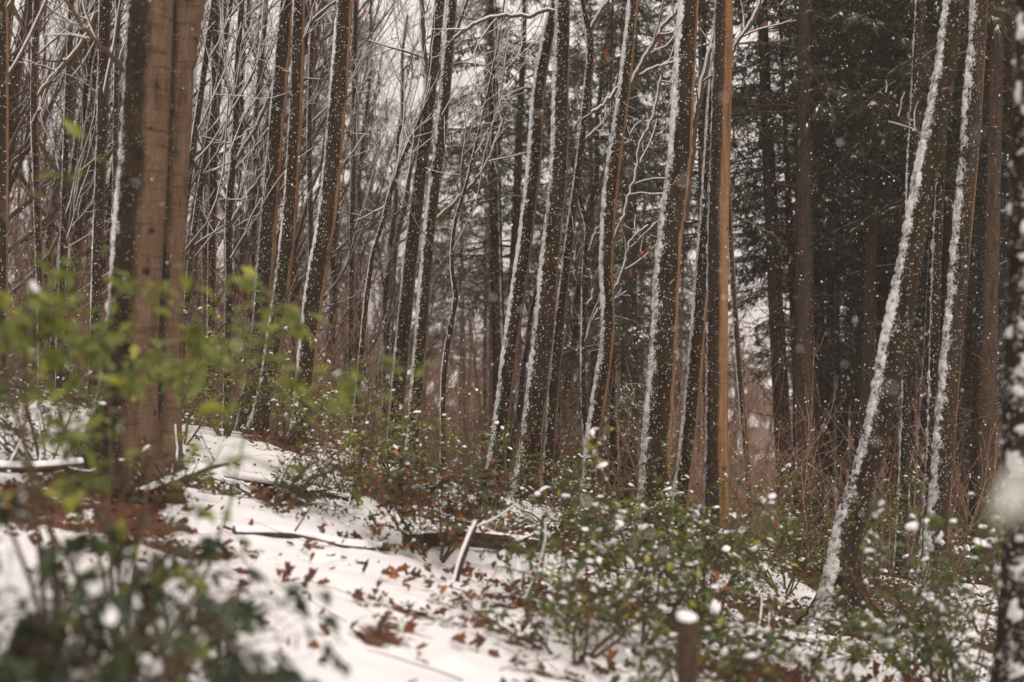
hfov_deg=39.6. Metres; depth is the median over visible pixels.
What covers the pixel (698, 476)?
brushwood
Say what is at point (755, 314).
sky
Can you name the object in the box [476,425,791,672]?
holly bush
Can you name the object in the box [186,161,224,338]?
evergreen tree
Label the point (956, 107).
evergreen tree
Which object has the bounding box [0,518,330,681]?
holly bush
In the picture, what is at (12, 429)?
leafy shrub
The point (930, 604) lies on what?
holly bush
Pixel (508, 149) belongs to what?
evergreen tree
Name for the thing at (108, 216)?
bare tree
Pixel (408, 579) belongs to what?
fallen leaf
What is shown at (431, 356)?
bare tree
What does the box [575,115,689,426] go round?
evergreen tree
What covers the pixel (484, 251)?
evergreen tree
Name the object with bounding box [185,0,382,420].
bare tree
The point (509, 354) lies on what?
tree
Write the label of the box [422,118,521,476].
evergreen tree
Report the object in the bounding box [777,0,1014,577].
evergreen tree
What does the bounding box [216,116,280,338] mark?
evergreen tree
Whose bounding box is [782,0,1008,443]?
evergreen tree
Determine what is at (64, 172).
tree
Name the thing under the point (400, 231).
bare tree
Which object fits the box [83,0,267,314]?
bare tree
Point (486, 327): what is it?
bare tree
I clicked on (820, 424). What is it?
evergreen tree
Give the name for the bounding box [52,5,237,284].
bare tree
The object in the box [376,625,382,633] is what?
fallen leaf
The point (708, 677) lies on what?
fallen leaf
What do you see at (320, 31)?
bare tree
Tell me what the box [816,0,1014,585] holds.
evergreen tree
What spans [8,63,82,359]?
bare tree
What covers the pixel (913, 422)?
evergreen tree
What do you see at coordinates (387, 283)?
bare tree
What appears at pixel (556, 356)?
tree
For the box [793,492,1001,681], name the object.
holly bush
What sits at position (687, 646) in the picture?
wooden post
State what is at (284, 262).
tree
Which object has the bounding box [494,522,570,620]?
fallen branch
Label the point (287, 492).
holly bush
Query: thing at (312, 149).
bare tree
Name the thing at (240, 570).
fallen leaf
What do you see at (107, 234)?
bare tree
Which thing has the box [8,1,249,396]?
bare tree
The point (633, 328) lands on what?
evergreen tree
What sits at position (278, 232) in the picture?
bare tree
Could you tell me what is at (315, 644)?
fallen leaf
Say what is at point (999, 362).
evergreen tree
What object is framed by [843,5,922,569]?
evergreen tree
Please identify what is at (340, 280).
bare tree
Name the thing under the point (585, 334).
sapling
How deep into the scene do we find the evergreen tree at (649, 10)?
33.77 m
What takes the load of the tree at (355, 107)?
on the ground
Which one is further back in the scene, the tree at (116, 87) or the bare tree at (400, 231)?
the bare tree at (400, 231)
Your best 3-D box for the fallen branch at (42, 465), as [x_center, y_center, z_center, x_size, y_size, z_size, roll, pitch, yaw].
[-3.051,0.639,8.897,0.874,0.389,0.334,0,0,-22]
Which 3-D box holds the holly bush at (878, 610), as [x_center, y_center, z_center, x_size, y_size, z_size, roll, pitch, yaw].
[3.109,1.967,11.553,1.670,1.000,1.471,0,0,0]
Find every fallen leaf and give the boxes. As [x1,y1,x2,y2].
[27,534,35,545]
[233,567,247,573]
[276,567,284,576]
[279,508,290,512]
[281,577,290,582]
[282,565,295,578]
[285,561,290,575]
[304,567,317,583]
[307,639,319,648]
[317,525,325,533]
[317,577,330,583]
[350,530,361,539]
[362,558,368,572]
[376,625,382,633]
[381,567,391,575]
[389,569,399,578]
[395,562,410,571]
[402,576,417,582]
[408,569,421,577]
[451,631,467,640]
[461,564,474,573]
[472,620,485,628]
[475,636,486,648]
[481,619,492,624]
[488,649,500,657]
[522,619,529,630]
[593,663,609,674]
[598,668,606,674]
[605,648,619,663]
[624,660,634,666]
[698,666,710,674]
[699,675,714,679]
[705,661,714,668]
[796,668,803,679]
[873,658,880,677]
[888,672,894,681]
[903,676,910,681]
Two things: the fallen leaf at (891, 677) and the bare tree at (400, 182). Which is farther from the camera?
the bare tree at (400, 182)
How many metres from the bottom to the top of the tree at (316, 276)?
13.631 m
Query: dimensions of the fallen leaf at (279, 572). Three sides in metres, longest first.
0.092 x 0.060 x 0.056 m
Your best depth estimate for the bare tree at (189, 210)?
26.61 m
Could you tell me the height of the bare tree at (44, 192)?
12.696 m
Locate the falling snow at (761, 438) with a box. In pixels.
[9,0,1014,669]
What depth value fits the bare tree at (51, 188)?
38.94 m
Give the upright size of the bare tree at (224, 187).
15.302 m
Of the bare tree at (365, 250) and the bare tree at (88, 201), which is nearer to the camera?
the bare tree at (88, 201)
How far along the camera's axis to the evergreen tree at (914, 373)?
30.46 m
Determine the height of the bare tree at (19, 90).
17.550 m
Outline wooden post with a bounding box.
[676,610,697,681]
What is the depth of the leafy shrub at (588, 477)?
12.93 m
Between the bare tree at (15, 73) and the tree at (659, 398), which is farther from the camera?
the bare tree at (15, 73)
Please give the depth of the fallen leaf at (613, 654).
7.23 m
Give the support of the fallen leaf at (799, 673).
on the ground
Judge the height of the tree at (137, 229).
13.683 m
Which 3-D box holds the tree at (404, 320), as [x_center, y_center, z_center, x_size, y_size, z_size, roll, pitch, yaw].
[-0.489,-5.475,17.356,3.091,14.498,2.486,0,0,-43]
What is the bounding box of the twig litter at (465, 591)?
[1,381,995,681]
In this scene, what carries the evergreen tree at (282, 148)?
on the ground
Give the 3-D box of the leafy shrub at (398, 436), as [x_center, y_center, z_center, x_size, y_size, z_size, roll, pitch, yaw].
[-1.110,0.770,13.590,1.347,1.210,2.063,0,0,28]
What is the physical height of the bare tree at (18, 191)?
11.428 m
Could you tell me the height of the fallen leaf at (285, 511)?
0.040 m
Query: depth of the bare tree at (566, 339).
37.41 m
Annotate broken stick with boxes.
[452,504,514,581]
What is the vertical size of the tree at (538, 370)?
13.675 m
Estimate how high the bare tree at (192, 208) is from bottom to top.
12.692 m
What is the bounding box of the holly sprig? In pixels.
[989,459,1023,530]
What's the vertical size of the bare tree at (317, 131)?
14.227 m
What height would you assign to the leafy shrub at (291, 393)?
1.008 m
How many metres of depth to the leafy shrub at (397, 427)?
11.72 m
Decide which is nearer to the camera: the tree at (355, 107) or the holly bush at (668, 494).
the holly bush at (668, 494)
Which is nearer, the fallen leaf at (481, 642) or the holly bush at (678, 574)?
the fallen leaf at (481, 642)
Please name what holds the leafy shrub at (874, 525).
on the ground
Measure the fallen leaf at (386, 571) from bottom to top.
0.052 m
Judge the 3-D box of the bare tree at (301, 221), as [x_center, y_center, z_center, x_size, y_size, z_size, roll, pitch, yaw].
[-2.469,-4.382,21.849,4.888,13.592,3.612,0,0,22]
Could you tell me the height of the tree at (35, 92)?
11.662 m
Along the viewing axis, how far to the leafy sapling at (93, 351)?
5.22 m
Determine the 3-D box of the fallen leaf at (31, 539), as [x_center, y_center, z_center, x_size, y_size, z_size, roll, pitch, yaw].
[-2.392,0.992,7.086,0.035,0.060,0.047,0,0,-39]
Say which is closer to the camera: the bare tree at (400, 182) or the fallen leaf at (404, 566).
the fallen leaf at (404, 566)
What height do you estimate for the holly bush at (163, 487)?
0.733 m
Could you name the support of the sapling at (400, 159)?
on the ground
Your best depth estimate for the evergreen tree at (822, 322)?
34.12 m
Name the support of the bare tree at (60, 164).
on the ground
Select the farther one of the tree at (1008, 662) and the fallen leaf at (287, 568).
the fallen leaf at (287, 568)
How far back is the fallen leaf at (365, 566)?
8.48 m
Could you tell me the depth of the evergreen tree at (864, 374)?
23.71 m
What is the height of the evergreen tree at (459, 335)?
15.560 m
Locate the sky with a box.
[8,0,1014,360]
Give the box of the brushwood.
[8,56,1002,586]
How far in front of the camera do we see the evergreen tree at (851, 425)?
42.13 m
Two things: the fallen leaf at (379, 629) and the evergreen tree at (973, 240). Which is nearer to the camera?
the fallen leaf at (379, 629)
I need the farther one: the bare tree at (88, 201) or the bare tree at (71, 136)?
the bare tree at (88, 201)
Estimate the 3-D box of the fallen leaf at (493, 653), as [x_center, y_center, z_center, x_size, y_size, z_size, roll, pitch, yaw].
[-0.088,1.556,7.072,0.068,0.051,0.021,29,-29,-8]
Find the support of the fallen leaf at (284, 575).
on the ground
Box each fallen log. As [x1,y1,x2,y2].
[231,504,389,552]
[402,518,541,552]
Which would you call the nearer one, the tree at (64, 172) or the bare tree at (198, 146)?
the tree at (64, 172)
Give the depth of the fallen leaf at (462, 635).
7.10 m
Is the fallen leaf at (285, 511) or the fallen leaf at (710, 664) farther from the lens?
the fallen leaf at (285, 511)
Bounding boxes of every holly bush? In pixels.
[0,469,350,681]
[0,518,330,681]
[77,427,227,515]
[190,407,374,519]
[331,414,550,572]
[420,517,743,681]
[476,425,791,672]
[539,431,714,573]
[597,495,798,627]
[610,590,853,681]
[748,509,1000,681]
[781,516,991,632]
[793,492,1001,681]
[864,560,999,681]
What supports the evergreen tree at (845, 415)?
on the ground
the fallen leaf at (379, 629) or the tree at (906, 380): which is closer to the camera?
the fallen leaf at (379, 629)
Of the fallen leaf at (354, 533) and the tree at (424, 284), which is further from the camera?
the tree at (424, 284)
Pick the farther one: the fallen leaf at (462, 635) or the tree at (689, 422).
the tree at (689, 422)
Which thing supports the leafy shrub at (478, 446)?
on the ground
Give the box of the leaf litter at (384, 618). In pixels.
[0,384,996,681]
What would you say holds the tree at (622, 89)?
on the ground
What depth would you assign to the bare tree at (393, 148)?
32.88 m
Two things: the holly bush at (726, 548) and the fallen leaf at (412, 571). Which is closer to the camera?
the fallen leaf at (412, 571)
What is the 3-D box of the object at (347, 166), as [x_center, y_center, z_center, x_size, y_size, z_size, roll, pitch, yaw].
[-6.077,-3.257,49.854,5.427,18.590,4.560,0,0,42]
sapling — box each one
[0,12,215,619]
[0,228,442,681]
[232,0,577,473]
[349,0,604,450]
[540,193,650,446]
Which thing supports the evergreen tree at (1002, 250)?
on the ground
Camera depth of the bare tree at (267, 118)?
24.44 m
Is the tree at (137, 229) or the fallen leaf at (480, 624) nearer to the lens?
the fallen leaf at (480, 624)
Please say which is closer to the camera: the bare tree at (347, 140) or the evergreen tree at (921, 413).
the evergreen tree at (921, 413)
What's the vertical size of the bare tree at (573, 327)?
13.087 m
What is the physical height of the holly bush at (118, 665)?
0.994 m
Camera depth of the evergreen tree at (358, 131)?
70.13 m
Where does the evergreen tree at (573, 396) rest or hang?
on the ground
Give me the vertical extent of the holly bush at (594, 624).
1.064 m
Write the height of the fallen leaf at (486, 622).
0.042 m
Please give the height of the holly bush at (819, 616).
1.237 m
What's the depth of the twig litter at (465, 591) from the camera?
8.72 m
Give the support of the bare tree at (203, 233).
on the ground
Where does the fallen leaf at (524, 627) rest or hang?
on the ground
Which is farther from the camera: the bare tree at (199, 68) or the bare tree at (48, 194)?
the bare tree at (199, 68)
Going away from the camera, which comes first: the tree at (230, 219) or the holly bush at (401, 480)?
the holly bush at (401, 480)
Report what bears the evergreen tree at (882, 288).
on the ground
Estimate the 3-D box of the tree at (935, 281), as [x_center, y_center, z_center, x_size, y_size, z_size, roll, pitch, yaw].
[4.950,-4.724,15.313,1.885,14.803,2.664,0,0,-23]
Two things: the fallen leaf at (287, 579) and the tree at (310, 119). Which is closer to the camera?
the fallen leaf at (287, 579)
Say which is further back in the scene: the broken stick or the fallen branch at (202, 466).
the fallen branch at (202, 466)
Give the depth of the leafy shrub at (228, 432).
14.03 m
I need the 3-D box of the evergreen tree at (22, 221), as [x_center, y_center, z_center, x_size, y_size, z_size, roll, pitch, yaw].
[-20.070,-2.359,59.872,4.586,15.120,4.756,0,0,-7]
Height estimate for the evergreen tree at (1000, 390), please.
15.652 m
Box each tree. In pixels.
[0,0,63,401]
[8,0,75,294]
[8,0,89,259]
[8,0,124,398]
[8,0,125,276]
[8,0,125,313]
[8,0,125,382]
[8,0,256,340]
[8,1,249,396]
[8,2,90,384]
[8,8,80,376]
[8,37,62,317]
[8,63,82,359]
[8,118,77,318]
[9,3,125,330]
[9,26,73,374]
[11,38,110,303]
[12,0,113,393]
[12,0,195,374]
[15,0,126,359]
[15,0,186,504]
[16,0,112,394]
[25,0,121,406]
[30,0,202,390]
[40,31,110,326]
[46,19,121,390]
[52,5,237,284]
[53,0,312,427]
[82,28,224,309]
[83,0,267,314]
[85,33,219,388]
[108,4,210,229]
[109,0,227,393]
[111,0,125,227]
[158,0,206,472]
[182,0,315,398]
[183,65,229,419]
[185,0,280,420]
[185,0,292,252]
[185,0,350,423]
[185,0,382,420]
[185,53,245,410]
[186,80,225,225]
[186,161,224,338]
[187,1,418,383]
[191,3,344,425]
[191,25,322,378]
[192,0,401,397]
[193,0,348,377]
[194,0,321,426]
[198,1,338,423]
[200,0,410,433]
[208,1,402,364]
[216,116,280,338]
[220,0,422,262]
[232,69,318,265]
[234,0,292,431]
[239,25,346,389]
[246,0,335,438]
[272,0,417,446]
[278,123,346,354]
[280,0,412,430]
[284,13,408,435]
[286,0,371,446]
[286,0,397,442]
[288,179,371,425]
[289,0,413,447]
[299,20,409,371]
[306,0,482,454]
[314,5,434,436]
[316,0,457,451]
[319,0,524,447]
[323,104,411,445]
[337,0,444,460]
[365,144,432,454]
[371,100,482,461]
[371,290,430,442]
[383,0,599,486]
[398,0,567,465]
[402,0,640,478]
[404,0,526,466]
[414,243,460,461]
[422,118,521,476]
[426,0,569,507]
[461,123,579,371]
[463,51,604,465]
[470,292,523,450]
[480,0,554,492]
[485,0,669,502]
[490,4,679,475]
[509,0,791,517]
[515,104,608,469]
[516,160,621,503]
[517,0,700,522]
[517,171,607,480]
[530,0,749,464]
[542,0,637,504]
[561,0,708,521]
[562,17,697,477]
[563,200,645,475]
[563,264,638,487]
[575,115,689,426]
[576,0,858,500]
[617,192,747,482]
[627,0,698,559]
[637,0,905,551]
[637,0,965,555]
[644,210,695,454]
[660,4,714,538]
[679,23,890,430]
[682,203,762,502]
[688,0,976,525]
[689,0,888,543]
[698,0,800,555]
[728,0,940,553]
[728,181,754,545]
[731,0,1004,566]
[737,2,1003,566]
[746,48,926,490]
[759,4,969,534]
[765,1,1006,568]
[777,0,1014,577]
[778,0,1014,570]
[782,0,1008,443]
[787,34,918,464]
[795,0,963,641]
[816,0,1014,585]
[822,47,1002,518]
[825,0,1014,490]
[839,9,1008,524]
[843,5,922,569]
[844,0,1001,360]
[891,0,924,577]
[898,9,1014,537]
[913,11,1007,479]
[913,124,947,582]
[914,0,987,615]
[914,16,1014,355]
[945,33,1013,289]
[991,0,1023,681]
[995,13,1014,532]
[996,327,1003,450]
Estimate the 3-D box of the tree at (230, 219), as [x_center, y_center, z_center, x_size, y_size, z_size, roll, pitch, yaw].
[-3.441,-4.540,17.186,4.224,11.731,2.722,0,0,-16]
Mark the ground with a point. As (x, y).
(442, 652)
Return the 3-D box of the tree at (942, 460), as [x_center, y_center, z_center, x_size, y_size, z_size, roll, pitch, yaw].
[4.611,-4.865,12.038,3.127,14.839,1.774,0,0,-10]
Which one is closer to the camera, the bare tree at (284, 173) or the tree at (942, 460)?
the tree at (942, 460)
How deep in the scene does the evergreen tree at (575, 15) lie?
37.99 m
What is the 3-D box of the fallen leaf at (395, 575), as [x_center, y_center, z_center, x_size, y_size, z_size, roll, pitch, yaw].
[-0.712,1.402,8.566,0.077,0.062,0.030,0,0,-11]
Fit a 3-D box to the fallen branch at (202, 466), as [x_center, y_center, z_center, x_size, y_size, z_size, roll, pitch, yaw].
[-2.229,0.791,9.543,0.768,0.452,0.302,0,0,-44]
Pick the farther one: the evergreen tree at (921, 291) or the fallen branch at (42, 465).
the evergreen tree at (921, 291)
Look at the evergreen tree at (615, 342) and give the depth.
59.91 m
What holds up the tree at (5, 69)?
on the ground
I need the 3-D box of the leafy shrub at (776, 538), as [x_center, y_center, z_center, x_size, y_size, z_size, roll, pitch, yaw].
[2.358,1.649,12.659,1.991,1.302,1.588,0,0,38]
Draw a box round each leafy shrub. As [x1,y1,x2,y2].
[0,326,160,472]
[90,352,266,443]
[182,294,316,440]
[229,347,369,443]
[256,356,477,513]
[292,360,482,474]
[390,406,564,520]
[497,440,621,535]
[678,449,907,593]
[750,456,928,592]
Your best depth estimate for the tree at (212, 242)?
18.96 m
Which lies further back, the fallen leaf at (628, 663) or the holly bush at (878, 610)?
the holly bush at (878, 610)
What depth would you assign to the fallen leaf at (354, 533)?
9.63 m
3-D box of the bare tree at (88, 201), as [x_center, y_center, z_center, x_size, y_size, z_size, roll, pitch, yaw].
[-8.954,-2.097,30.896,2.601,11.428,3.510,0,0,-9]
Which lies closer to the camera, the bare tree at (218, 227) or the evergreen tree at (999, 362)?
the evergreen tree at (999, 362)
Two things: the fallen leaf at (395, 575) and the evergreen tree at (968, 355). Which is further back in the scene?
the evergreen tree at (968, 355)
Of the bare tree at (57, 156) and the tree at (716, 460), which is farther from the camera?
the bare tree at (57, 156)
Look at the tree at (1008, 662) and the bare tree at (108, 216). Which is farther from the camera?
the bare tree at (108, 216)
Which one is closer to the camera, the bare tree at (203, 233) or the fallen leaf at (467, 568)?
the fallen leaf at (467, 568)
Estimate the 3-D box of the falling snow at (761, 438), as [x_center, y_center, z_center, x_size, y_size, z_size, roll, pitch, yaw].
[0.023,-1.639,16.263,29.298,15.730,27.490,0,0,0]
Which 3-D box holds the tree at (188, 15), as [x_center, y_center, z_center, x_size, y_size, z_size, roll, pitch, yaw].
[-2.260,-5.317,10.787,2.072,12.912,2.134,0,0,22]
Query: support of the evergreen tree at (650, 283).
on the ground
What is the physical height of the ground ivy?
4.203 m
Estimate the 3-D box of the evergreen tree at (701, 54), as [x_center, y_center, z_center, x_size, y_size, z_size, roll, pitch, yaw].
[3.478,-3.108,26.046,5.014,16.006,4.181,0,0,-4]
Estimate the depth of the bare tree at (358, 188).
28.72 m
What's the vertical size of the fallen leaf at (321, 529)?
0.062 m
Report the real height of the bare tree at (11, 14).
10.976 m
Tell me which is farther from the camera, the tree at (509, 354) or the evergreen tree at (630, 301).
the evergreen tree at (630, 301)
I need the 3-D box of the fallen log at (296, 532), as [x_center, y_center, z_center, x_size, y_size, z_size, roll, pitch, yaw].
[-1.259,1.257,9.308,1.214,0.406,0.202,0,0,-41]
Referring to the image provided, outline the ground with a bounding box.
[0,328,1002,681]
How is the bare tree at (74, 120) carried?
on the ground
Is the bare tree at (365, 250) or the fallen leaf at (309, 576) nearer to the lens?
the fallen leaf at (309, 576)
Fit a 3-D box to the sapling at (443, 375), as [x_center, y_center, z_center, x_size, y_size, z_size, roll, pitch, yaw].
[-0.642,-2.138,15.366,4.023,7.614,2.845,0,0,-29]
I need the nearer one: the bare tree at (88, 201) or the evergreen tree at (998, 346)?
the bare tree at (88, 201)
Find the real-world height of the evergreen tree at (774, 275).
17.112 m
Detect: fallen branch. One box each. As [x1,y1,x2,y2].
[0,412,91,472]
[135,424,229,496]
[222,469,349,505]
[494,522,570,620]
[724,593,824,648]
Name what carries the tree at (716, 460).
on the ground
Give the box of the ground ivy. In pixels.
[0,379,997,649]
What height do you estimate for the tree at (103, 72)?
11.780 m
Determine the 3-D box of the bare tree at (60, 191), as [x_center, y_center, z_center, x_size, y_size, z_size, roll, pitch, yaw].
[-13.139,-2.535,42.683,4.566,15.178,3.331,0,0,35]
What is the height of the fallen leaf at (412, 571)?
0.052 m
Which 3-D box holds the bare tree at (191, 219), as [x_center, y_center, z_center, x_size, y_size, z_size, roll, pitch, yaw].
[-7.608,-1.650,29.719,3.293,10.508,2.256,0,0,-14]
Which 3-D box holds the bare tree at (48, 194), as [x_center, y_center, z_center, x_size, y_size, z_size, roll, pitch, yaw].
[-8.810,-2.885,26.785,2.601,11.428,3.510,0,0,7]
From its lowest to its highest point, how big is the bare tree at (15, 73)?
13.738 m
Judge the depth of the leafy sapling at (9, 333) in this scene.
4.98 m
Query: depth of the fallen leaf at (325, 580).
7.89 m
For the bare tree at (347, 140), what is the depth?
36.64 m
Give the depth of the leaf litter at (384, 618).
9.08 m
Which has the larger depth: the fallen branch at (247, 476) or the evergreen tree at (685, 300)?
the evergreen tree at (685, 300)
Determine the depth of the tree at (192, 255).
17.97 m
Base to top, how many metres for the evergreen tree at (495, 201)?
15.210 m
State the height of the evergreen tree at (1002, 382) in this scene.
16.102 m
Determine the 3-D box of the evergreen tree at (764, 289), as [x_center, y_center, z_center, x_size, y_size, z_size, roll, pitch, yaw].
[7.446,-2.808,29.103,4.704,18.007,5.641,0,0,42]
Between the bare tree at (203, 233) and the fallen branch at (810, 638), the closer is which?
the fallen branch at (810, 638)
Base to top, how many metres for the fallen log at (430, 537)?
0.446 m
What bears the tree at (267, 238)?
on the ground
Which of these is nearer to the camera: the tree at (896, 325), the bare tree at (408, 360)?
the tree at (896, 325)
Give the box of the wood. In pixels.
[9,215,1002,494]
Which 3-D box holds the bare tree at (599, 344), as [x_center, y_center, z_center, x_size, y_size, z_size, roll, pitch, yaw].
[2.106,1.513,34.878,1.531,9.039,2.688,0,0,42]
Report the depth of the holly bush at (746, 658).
6.60 m
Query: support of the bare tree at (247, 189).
on the ground
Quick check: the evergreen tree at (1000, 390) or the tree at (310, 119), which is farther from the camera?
the evergreen tree at (1000, 390)
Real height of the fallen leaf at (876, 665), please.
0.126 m
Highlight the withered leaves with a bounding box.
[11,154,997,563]
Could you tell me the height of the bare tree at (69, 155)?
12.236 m
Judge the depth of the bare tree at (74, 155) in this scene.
20.55 m
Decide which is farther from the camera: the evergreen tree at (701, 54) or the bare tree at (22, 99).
the bare tree at (22, 99)
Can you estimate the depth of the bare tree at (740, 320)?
36.52 m
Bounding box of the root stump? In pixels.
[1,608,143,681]
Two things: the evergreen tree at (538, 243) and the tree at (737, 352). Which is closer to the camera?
the tree at (737, 352)
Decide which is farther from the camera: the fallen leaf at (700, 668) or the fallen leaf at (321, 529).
the fallen leaf at (321, 529)
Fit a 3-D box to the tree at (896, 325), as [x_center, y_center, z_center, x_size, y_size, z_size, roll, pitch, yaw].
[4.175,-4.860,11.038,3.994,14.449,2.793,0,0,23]
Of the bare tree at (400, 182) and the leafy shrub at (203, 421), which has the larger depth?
the bare tree at (400, 182)
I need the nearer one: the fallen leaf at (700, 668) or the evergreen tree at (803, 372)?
the fallen leaf at (700, 668)
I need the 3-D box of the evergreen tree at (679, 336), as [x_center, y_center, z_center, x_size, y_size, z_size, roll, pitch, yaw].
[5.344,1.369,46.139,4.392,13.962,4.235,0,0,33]
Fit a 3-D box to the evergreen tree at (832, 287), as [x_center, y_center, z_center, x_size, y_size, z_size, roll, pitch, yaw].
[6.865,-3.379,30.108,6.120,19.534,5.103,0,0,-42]
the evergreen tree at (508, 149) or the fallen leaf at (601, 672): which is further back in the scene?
the evergreen tree at (508, 149)
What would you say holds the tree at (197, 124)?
on the ground
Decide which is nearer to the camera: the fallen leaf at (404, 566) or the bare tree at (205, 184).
the fallen leaf at (404, 566)
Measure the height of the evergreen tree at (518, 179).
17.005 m
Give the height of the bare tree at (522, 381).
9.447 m
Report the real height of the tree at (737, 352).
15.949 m
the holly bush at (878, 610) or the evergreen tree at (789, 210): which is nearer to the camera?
the holly bush at (878, 610)
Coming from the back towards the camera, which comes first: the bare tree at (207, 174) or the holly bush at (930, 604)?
the bare tree at (207, 174)
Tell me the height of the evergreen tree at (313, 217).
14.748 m
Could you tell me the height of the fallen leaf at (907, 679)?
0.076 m
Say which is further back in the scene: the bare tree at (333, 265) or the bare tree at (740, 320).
the bare tree at (740, 320)

